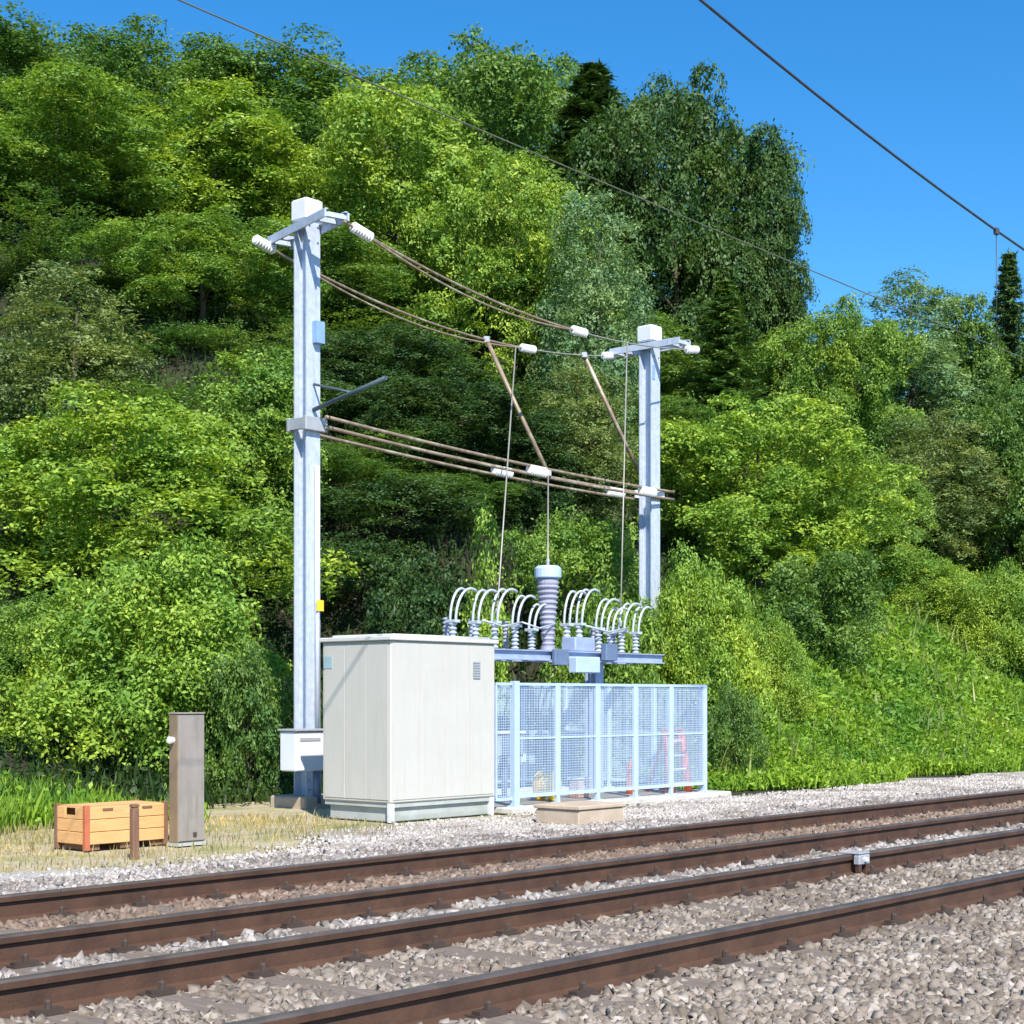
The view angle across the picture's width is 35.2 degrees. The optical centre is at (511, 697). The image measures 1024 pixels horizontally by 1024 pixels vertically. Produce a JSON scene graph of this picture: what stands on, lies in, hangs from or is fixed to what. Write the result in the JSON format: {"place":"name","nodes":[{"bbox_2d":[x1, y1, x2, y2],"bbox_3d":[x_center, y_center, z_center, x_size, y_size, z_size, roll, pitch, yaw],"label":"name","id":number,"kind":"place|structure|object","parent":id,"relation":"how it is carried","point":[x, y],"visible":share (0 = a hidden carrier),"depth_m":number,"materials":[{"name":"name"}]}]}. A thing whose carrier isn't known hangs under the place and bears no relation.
{"place":"outdoors","nodes":[
{"label":"outdoors","id":0,"kind":"place"},
{"bbox_2d":[0,768,212,832],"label":"grass","id":1,"kind":"structure","parent":0,"point":[32,810],"depth_m":17.88,"materials":[{"name":"green plant"}]},
{"bbox_2d":[0,196,1008,803],"bbox_3d":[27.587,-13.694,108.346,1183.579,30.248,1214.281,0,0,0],"label":"ground","id":2,"kind":"structure","parent":0,"point":[340,608],"depth_m":32.03,"materials":[{"name":"green plant"}]},
{"bbox_2d":[0,590,64,693],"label":"round bush","id":3,"kind":"object","parent":2,"relation":"on","point":[7,630],"visible":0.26,"depth_m":24.30,"materials":[{"name":"green plant"}]},
{"bbox_2d":[0,255,167,484],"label":"airy tree","id":4,"kind":"object","parent":2,"relation":"on","point":[103,346],"visible":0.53,"depth_m":33.88,"materials":[{"name":"green plant"}]},
{"bbox_2d":[0,58,192,223],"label":"broadleaf tree","id":5,"kind":"object","parent":2,"relation":"on","point":[104,144],"visible":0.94,"depth_m":41.25,"materials":[{"name":"green plant"}]},
{"bbox_2d":[0,523,293,786],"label":"round bush","id":6,"kind":"object","parent":2,"relation":"on","point":[71,683],"visible":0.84,"depth_m":22.41,"materials":[{"name":"green plant"}]},
{"bbox_2d":[49,261,282,310],"bbox_3d":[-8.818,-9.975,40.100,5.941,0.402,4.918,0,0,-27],"label":"broadleaf tree","id":7,"kind":"object","parent":2,"relation":"on","point":[112,282],"visible":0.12,"depth_m":38.45,"materials":[{"name":"green plant"}]},
{"bbox_2d":[0,379,372,610],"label":"spreading tree","id":8,"kind":"object","parent":2,"relation":"on","point":[112,474],"visible":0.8,"depth_m":28.12,"materials":[{"name":"green plant"}]},
{"bbox_2d":[60,203,333,330],"bbox_3d":[-7.305,-10.105,37.848,6.238,2.835,5.163,0,0,36],"label":"broadleaf tree","id":9,"kind":"object","parent":2,"relation":"on","point":[206,265],"visible":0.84,"depth_m":37.21,"materials":[{"name":"green plant"}]},
{"bbox_2d":[113,73,335,258],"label":"slender tree","id":10,"kind":"object","parent":2,"relation":"on","point":[258,160],"visible":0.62,"depth_m":44.92,"materials":[{"name":"green plant"}]},
{"bbox_2d":[194,637,293,802],"bbox_3d":[-3.659,0.451,22.384,1.555,2.603,1.719,0,0,36],"label":"loose bush","id":11,"kind":"object","parent":2,"relation":"on","point":[268,724],"visible":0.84,"depth_m":21.98,"materials":[{"name":"green plant"}]},
{"bbox_2d":[182,343,339,596],"bbox_3d":[-5.020,-4.390,31.358,3.043,5.187,3.153,0,0,12],"label":"slender tree","id":12,"kind":"object","parent":2,"relation":"on","point":[277,390],"visible":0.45,"depth_m":30.90,"materials":[{"name":"green plant"}]},
{"bbox_2d":[0,801,648,874],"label":"dry verge","id":13,"kind":"structure","parent":2,"relation":"on","point":[264,807],"depth_m":15.65,"materials":[{"name":"beige plant"}]},
{"bbox_2d":[54,799,167,850],"bbox_3d":[-3.775,1.192,15.211,0.513,0.415,0.926,0,0,41],"label":"wooden crate","id":14,"kind":"object","parent":13,"relation":"on","point":[81,826],"visible":0.85,"depth_m":14.98,"materials":[{"name":"brown wood"}]},
{"bbox_2d":[129,804,139,859],"bbox_3d":[-3.297,1.188,14.075,0.066,0.525,0.072,0,0,41],"label":"wooden stake","id":15,"kind":"object","parent":13,"relation":"on","point":[134,827],"visible":0.78,"depth_m":14.05,"materials":[{"name":"brown wood"}]},
{"bbox_2d":[167,712,205,846],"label":"metal pillar","id":16,"kind":"structure","parent":13,"relation":"on","point":[185,740],"depth_m":15.24,"materials":[{"name":"grey metal"}]},
{"bbox_2d":[178,715,203,841],"bbox_3d":[-3.040,0.760,15.284,0.010,1.190,0.301,0,0,41],"label":"door","id":17,"kind":"structure","parent":16,"relation":"in","point":[190,727],"depth_m":15.27,"materials":[{"name":"grey metal"}]},
{"bbox_2d":[267,197,387,808],"bbox_3d":[-2.520,-2.470,20.572,2.274,7.940,1.045,0,0,41],"label":"steel mast","id":18,"kind":"object","parent":13,"relation":"on","point":[301,750],"visible":0.93,"depth_m":20.80,"materials":[{"name":"grey metal"}]},
{"bbox_2d":[252,235,616,359],"bbox_3d":[-0.791,-5.807,24.801,0.138,0.579,8.914,0,0,36],"label":"feeder conductor","id":19,"kind":"object","parent":18,"relation":"attached to","point":[263,244],"visible":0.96,"depth_m":23.80,"materials":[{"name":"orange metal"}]},
{"bbox_2d":[495,347,515,615],"bbox_3d":[-0.065,-3.385,23.814,0.052,4.574,4.372,0,0,4],"label":"dropper cable","id":20,"kind":"object","parent":19,"relation":"hanging from","point":[506,483],"visible":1,"depth_m":23.55,"materials":[{"name":"metal"}]},
{"bbox_2d":[483,336,550,476],"bbox_3d":[0.081,-4.554,25.175,1.141,2.251,0.120,0,0,20],"label":"jumper bar","id":21,"kind":"object","parent":19,"relation":"hanging from","point":[515,403],"visible":1,"depth_m":25.16,"materials":[{"name":"orange metal"}]},
{"bbox_2d":[581,352,638,475],"bbox_3d":[1.853,-4.701,28.064,1.626,2.442,0.126,0,0,-35],"label":"jumper bar","id":22,"kind":"object","parent":19,"relation":"hanging from","point":[606,403],"visible":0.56,"depth_m":27.93,"materials":[{"name":"orange metal"}]},
{"bbox_2d":[325,415,674,500],"bbox_3d":[0.212,-3.524,24.510,0.166,0.269,9.019,0,0,36],"label":"bus bar","id":23,"kind":"object","parent":18,"relation":"attached to","point":[543,472],"visible":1,"depth_m":23.94,"materials":[{"name":"orange metal"}]},
{"bbox_2d":[546,474,549,564],"bbox_3d":[0.537,-2.662,23.709,0.052,1.651,2.593,0,0,2],"label":"dropper cable","id":24,"kind":"object","parent":23,"relation":"hanging from","point":[547,561],"visible":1,"depth_m":23.55,"materials":[{"name":"metal"}]},
{"bbox_2d":[319,633,498,822],"bbox_3d":[-1.205,0.338,19.063,1.190,2.125,1.833,0,0,41],"label":"equipment cabinet","id":25,"kind":"object","parent":13,"relation":"on","point":[408,727],"visible":0.99,"depth_m":18.51,"materials":[{"name":"grey metal"}]},
{"bbox_2d":[494,785,730,814],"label":"concrete slab","id":26,"kind":"structure","parent":13,"relation":"on","point":[650,796],"depth_m":21.61,"materials":[{"name":"grey concrete"}]},
{"bbox_2d":[497,731,525,797],"bbox_3d":[-0.095,0.880,20.904,0.290,0.890,0.520,0,0,41],"label":"control box","id":27,"kind":"object","parent":26,"relation":"on","point":[506,756],"visible":0.34,"depth_m":20.83,"materials":[{"name":"metal"}]},
{"bbox_2d":[502,736,520,755],"bbox_3d":[-0.005,0.620,20.826,0.007,0.250,0.380,0,0,41],"label":"door","id":28,"kind":"structure","parent":27,"relation":"in","point":[502,736],"depth_m":20.74,"materials":[{"name":"metal"}]},
{"bbox_2d":[533,771,561,800],"bbox_3d":[0.452,1.135,20.735,0.220,0.379,0.379,0,0,32],"label":"cable drum","id":29,"kind":"object","parent":26,"relation":"on","point":[550,798],"visible":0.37,"depth_m":20.64,"materials":[{"name":"yellow"}]},
{"bbox_2d":[442,565,664,797],"bbox_3d":[0.469,-0.261,22.291,0.850,3.171,5.037,0,0,41],"label":"switch rack","id":30,"kind":"object","parent":26,"relation":"on","point":[578,653],"visible":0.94,"depth_m":22.37,"materials":[{"name":"metal"}]},
{"bbox_2d":[568,777,591,797],"bbox_3d":[0.895,1.190,21.369,0.210,0.270,0.290,0,0,41],"label":"terminal box","id":31,"kind":"object","parent":26,"relation":"on","point":[584,795],"visible":0.51,"depth_m":21.28,"materials":[{"name":"white metal"}]},
{"bbox_2d":[494,681,706,806],"bbox_3d":[0.295,0.560,21.915,2.691,1.530,4.592,0,0,41],"label":"fence","id":32,"kind":"object","parent":26,"relation":"on","point":[519,716],"visible":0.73,"depth_m":21.36,"materials":[{"name":"grey metal"}]},
{"bbox_2d":[626,757,632,793],"bbox_3d":[1.663,1.067,22.239,0.180,0.515,0.150,0,0,0],"label":"fire extinguisher","id":33,"kind":"object","parent":26,"relation":"on","point":[629,791],"visible":0.3,"depth_m":22.18,"materials":[{"name":"red metal"}]},
{"bbox_2d":[647,728,692,792],"bbox_3d":[2.217,0.884,22.778,0.498,0.898,0.536,0,0,41],"label":"step ladder","id":34,"kind":"object","parent":26,"relation":"on","point":[687,788],"visible":0.31,"depth_m":22.77,"materials":[{"name":"red metal"}]},
{"bbox_2d":[0,181,727,808],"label":"ground cover","id":35,"kind":"object","parent":2,"relation":"on","point":[144,781],"visible":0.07,"depth_m":30.98,"materials":[{"name":"green plant"}]},
{"bbox_2d":[290,527,439,609],"bbox_3d":[-2.784,-2.436,30.910,2.948,1.684,3.258,0,0,-12],"label":"loose bush","id":36,"kind":"object","parent":2,"relation":"on","point":[369,551],"visible":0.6,"depth_m":30.57,"materials":[{"name":"green plant"}]},
{"bbox_2d":[231,76,525,323],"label":"broadleaf tree","id":37,"kind":"object","parent":2,"relation":"on","point":[439,165],"visible":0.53,"depth_m":44.90,"materials":[{"name":"green plant"}]},
{"bbox_2d":[320,471,495,540],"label":"loose bush","id":38,"kind":"object","parent":2,"relation":"on","point":[376,497],"visible":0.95,"depth_m":31.31,"materials":[{"name":"green plant"}]},
{"bbox_2d":[292,320,551,427],"bbox_3d":[-3.113,-7.289,37.467,6.307,2.463,7.566,0,0,-30],"label":"spreading tree","id":39,"kind":"object","parent":2,"relation":"on","point":[346,361],"visible":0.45,"depth_m":35.60,"materials":[{"name":"green plant"}]},
{"bbox_2d":[356,551,510,663],"bbox_3d":[-1.392,-0.874,28.409,2.710,3.473,2.995,0,0,-8],"label":"loose bush","id":40,"kind":"object","parent":2,"relation":"on","point":[428,607],"visible":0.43,"depth_m":28.12,"materials":[{"name":"green plant"}]},
{"bbox_2d":[320,366,554,479],"bbox_3d":[-1.785,-5.777,34.377,4.465,2.462,5.394,0,0,-42],"label":"broadleaf tree","id":41,"kind":"object","parent":2,"relation":"on","point":[492,401],"visible":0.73,"depth_m":33.69,"materials":[{"name":"green plant"}]},
{"bbox_2d":[47,851,835,1019],"bbox_3d":[7.097,1.396,16.998,10.300,0.001,85.000,0,0,41],"label":"ballast bed","id":42,"kind":"object","parent":2,"relation":"on","point":[75,1011],"depth_m":7.66,"materials":[{"name":"grey gravel"}]},
{"bbox_2d":[0,828,1023,1023],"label":"railway track","id":43,"kind":"structure","parent":42,"relation":"on","point":[59,996],"depth_m":8.35,"materials":[{"name":"metal"}]},
{"bbox_2d":[844,850,869,873],"bbox_3d":[2.707,1.302,12.598,0.166,0.197,0.170,0,0,41],"label":"rail clamp","id":44,"kind":"object","parent":43,"relation":"attached to","point":[861,861],"visible":0.81,"depth_m":12.54,"materials":[{"name":"grey metal"}]},
{"bbox_2d":[0,789,1023,974],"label":"railway track","id":45,"kind":"structure","parent":42,"relation":"on","point":[22,952],"depth_m":11.51,"materials":[{"name":"metal"}]},
{"bbox_2d":[457,492,520,787],"bbox_3d":[-0.299,-0.567,25.054,1.294,5.287,1.423,0,0,20],"label":"pointed bush","id":46,"kind":"object","parent":2,"relation":"on","point":[500,670],"visible":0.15,"depth_m":24.95,"materials":[{"name":"green plant"}]},
{"bbox_2d":[390,144,626,389],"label":"broadleaf tree","id":47,"kind":"object","parent":2,"relation":"on","point":[439,236],"visible":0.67,"depth_m":42.92,"materials":[{"name":"green plant"}]},
{"bbox_2d":[0,0,1023,586],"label":"forest","id":48,"kind":"object","parent":2,"relation":"on","point":[510,98],"visible":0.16,"depth_m":53.20,"materials":[{"name":"green plant"}]},
{"bbox_2d":[0,845,1023,1023],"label":"ballast stones","id":49,"kind":"object","parent":2,"relation":"on","point":[969,971],"visible":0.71,"depth_m":7.96,"materials":[{"name":"grey gravel"}]},
{"bbox_2d":[0,785,1023,978],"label":"ballast stones","id":50,"kind":"object","parent":2,"relation":"on","point":[79,959],"visible":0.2,"depth_m":13.35,"materials":[{"name":"grey gravel"}]},
{"bbox_2d":[0,801,1023,930],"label":"ballast stones","id":51,"kind":"object","parent":2,"relation":"on","point":[126,911],"visible":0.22,"depth_m":12.36,"materials":[{"name":"grey gravel"}]},
{"bbox_2d":[466,407,591,530],"bbox_3d":[0.352,-4.936,34.894,2.679,2.746,2.586,0,0,-41],"label":"slender tree","id":52,"kind":"object","parent":2,"relation":"on","point":[535,503],"visible":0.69,"depth_m":34.43,"materials":[{"name":"green plant"}]},
{"bbox_2d":[500,503,638,628],"bbox_3d":[1.219,-2.292,29.862,2.852,2.664,3.153,0,0,17],"label":"loose bush","id":53,"kind":"object","parent":2,"relation":"on","point":[571,545],"visible":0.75,"depth_m":29.48,"materials":[{"name":"green plant"}]},
{"bbox_2d":[513,353,638,531],"bbox_3d":[1.373,-5.506,35.945,3.359,4.261,3.242,0,0,15],"label":"airy tree","id":54,"kind":"object","parent":2,"relation":"on","point":[604,446],"visible":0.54,"depth_m":35.48,"materials":[{"name":"green plant"}]},
{"bbox_2d":[522,186,667,452],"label":"airy tree","id":55,"kind":"object","parent":2,"relation":"on","point":[608,278],"visible":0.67,"depth_m":40.53,"materials":[{"name":"green plant"}]},
{"bbox_2d":[535,576,673,769],"bbox_3d":[1.567,-0.136,26.880,2.459,3.822,2.225,0,0,-35],"label":"loose bush","id":56,"kind":"object","parent":2,"relation":"on","point":[627,673],"visible":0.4,"depth_m":26.63,"materials":[{"name":"green plant"}]},
{"bbox_2d":[510,59,700,323],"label":"spruce tree","id":57,"kind":"object","parent":2,"relation":"on","point":[591,86],"visible":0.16,"depth_m":59.42,"materials":[{"name":"green plant"}]},
{"bbox_2d":[609,324,690,713],"bbox_3d":[2.387,-2.470,27.972,1.480,7.940,0.680,0,0,41],"label":"steel mast","id":58,"kind":"object","parent":2,"relation":"on","point":[649,465],"visible":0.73,"depth_m":27.95,"materials":[{"name":"grey metal"}]},
{"bbox_2d":[320,429,638,500],"bbox_3d":[-0.151,-3.524,24.824,0.166,0.269,9.019,0,0,36],"label":"bus bar","id":59,"kind":"object","parent":58,"relation":"attached to","point":[502,474],"visible":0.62,"depth_m":24.65,"materials":[{"name":"orange metal"}]},
{"bbox_2d":[342,220,699,353],"bbox_3d":[0.548,-5.805,24.110,0.138,0.539,9.252,0,0,35],"label":"feeder conductor","id":60,"kind":"object","parent":58,"relation":"attached to","point":[362,232],"visible":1,"depth_m":22.62,"materials":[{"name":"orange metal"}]},
{"bbox_2d":[619,343,627,626],"bbox_3d":[1.731,-3.385,24.834,0.052,4.670,2.260,0,0,7],"label":"dropper cable","id":61,"kind":"object","parent":60,"relation":"hanging from","point":[620,622],"visible":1,"depth_m":24.79,"materials":[{"name":"metal"}]},
{"bbox_2d":[560,57,815,399],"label":"broadleaf tree","id":62,"kind":"object","parent":2,"relation":"on","point":[703,161],"visible":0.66,"depth_m":55.43,"materials":[{"name":"green plant"}]},
{"bbox_2d":[638,537,776,746],"bbox_3d":[3.252,-0.891,28.003,2.635,3.848,2.577,0,0,15],"label":"round bush","id":63,"kind":"object","parent":2,"relation":"on","point":[689,659],"visible":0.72,"depth_m":27.52,"materials":[{"name":"green plant"}]},
{"bbox_2d":[694,679,772,776],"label":"loose bush","id":64,"kind":"object","parent":2,"relation":"on","point":[744,723],"visible":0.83,"depth_m":25.37,"materials":[{"name":"green plant"}]},
{"bbox_2d":[668,277,801,483],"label":"spruce tree","id":65,"kind":"object","parent":2,"relation":"on","point":[725,352],"visible":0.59,"depth_m":45.73,"materials":[{"name":"green plant"}]},
{"bbox_2d":[731,161,820,421],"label":"slender tree","id":66,"kind":"object","parent":2,"relation":"on","point":[787,304],"visible":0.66,"depth_m":55.27,"materials":[{"name":"green plant"}]},
{"bbox_2d":[738,603,817,725],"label":"round bush","id":67,"kind":"object","parent":2,"relation":"on","point":[792,689],"visible":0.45,"depth_m":29.55,"materials":[{"name":"green plant"}]},
{"bbox_2d":[630,387,926,589],"bbox_3d":[5.673,-4.786,38.127,7.426,4.903,6.147,0,0,-26],"label":"broadleaf tree","id":68,"kind":"object","parent":2,"relation":"on","point":[715,453],"visible":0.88,"depth_m":36.69,"materials":[{"name":"green plant"}]},
{"bbox_2d":[543,673,1023,791],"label":"grass","id":69,"kind":"structure","parent":2,"relation":"on","point":[782,771],"depth_m":29.70,"materials":[{"name":"green plant"}]},
{"bbox_2d":[752,542,896,667],"bbox_3d":[6.588,-1.923,35.042,3.106,2.928,3.433,0,0,-31],"label":"loose bush","id":70,"kind":"object","parent":2,"relation":"on","point":[845,576],"visible":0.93,"depth_m":34.34,"materials":[{"name":"green plant"}]},
{"bbox_2d":[736,290,929,477],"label":"broadleaf tree","id":71,"kind":"object","parent":2,"relation":"on","point":[886,347],"visible":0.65,"depth_m":53.09,"materials":[{"name":"green plant"}]},
{"bbox_2d":[770,451,939,582],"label":"broadleaf tree","id":72,"kind":"object","parent":2,"relation":"on","point":[895,546],"visible":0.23,"depth_m":43.45,"materials":[{"name":"green plant"}]},
{"bbox_2d":[693,401,1023,760],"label":"ground cover","id":73,"kind":"object","parent":2,"relation":"on","point":[904,667],"visible":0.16,"depth_m":36.07,"materials":[{"name":"green plant"}]},
{"bbox_2d":[694,535,1023,778],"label":"tall weeds","id":74,"kind":"object","parent":2,"relation":"on","point":[890,711],"visible":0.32,"depth_m":34.32,"materials":[{"name":"green plant"}]},
{"bbox_2d":[852,264,987,499],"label":"columnar tree","id":75,"kind":"object","parent":2,"relation":"on","point":[940,355],"visible":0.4,"depth_m":59.25,"materials":[{"name":"green plant"}]},
{"bbox_2d":[870,546,986,624],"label":"round bush","id":76,"kind":"object","parent":2,"relation":"on","point":[937,581],"visible":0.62,"depth_m":43.05,"materials":[{"name":"green plant"}]},
{"bbox_2d":[878,407,1023,566],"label":"airy tree","id":77,"kind":"object","parent":2,"relation":"on","point":[957,493],"visible":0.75,"depth_m":49.33,"materials":[{"name":"green plant"}]},
{"bbox_2d":[914,284,1018,506],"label":"slender tree","id":78,"kind":"object","parent":2,"relation":"on","point":[986,363],"visible":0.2,"depth_m":61.21,"materials":[{"name":"green plant"}]},
{"bbox_2d":[930,555,1023,672],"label":"round bush","id":79,"kind":"object","parent":2,"relation":"on","point":[986,630],"visible":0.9,"depth_m":41.23,"materials":[{"name":"green plant"}]},
{"bbox_2d":[939,368,1023,576],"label":"broadleaf tree","id":80,"kind":"object","parent":2,"relation":"on","point":[1004,437],"visible":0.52,"depth_m":50.48,"materials":[{"name":"green plant"}]},
{"bbox_2d":[987,248,1023,499],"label":"spruce tree","id":81,"kind":"object","parent":2,"relation":"on","point":[1010,320],"visible":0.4,"depth_m":63.73,"materials":[{"name":"green plant"}]},
{"bbox_2d":[0,770,1023,892],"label":"gravel path","id":82,"kind":"structure","parent":0,"point":[15,875],"depth_m":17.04,"materials":[{"name":"grey gravel"}]},
{"bbox_2d":[533,800,625,824],"bbox_3d":[0.764,1.292,18.099,0.660,0.215,0.860,0,0,41],"label":"cable pit","id":83,"kind":"object","parent":82,"relation":"on","point":[581,812],"visible":0.93,"depth_m":17.85,"materials":[{"name":"beige concrete"}]},
{"bbox_2d":[0,0,1023,394],"label":"sky","id":84,"kind":"structure","parent":0,"point":[939,84],"materials":[{"name":"blue"}]},
{"bbox_2d":[178,0,1023,358],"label":"overhead line","id":85,"kind":"object","parent":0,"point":[996,230],"visible":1,"depth_m":15.35,"materials":[{"name":"metal"}]}
]}

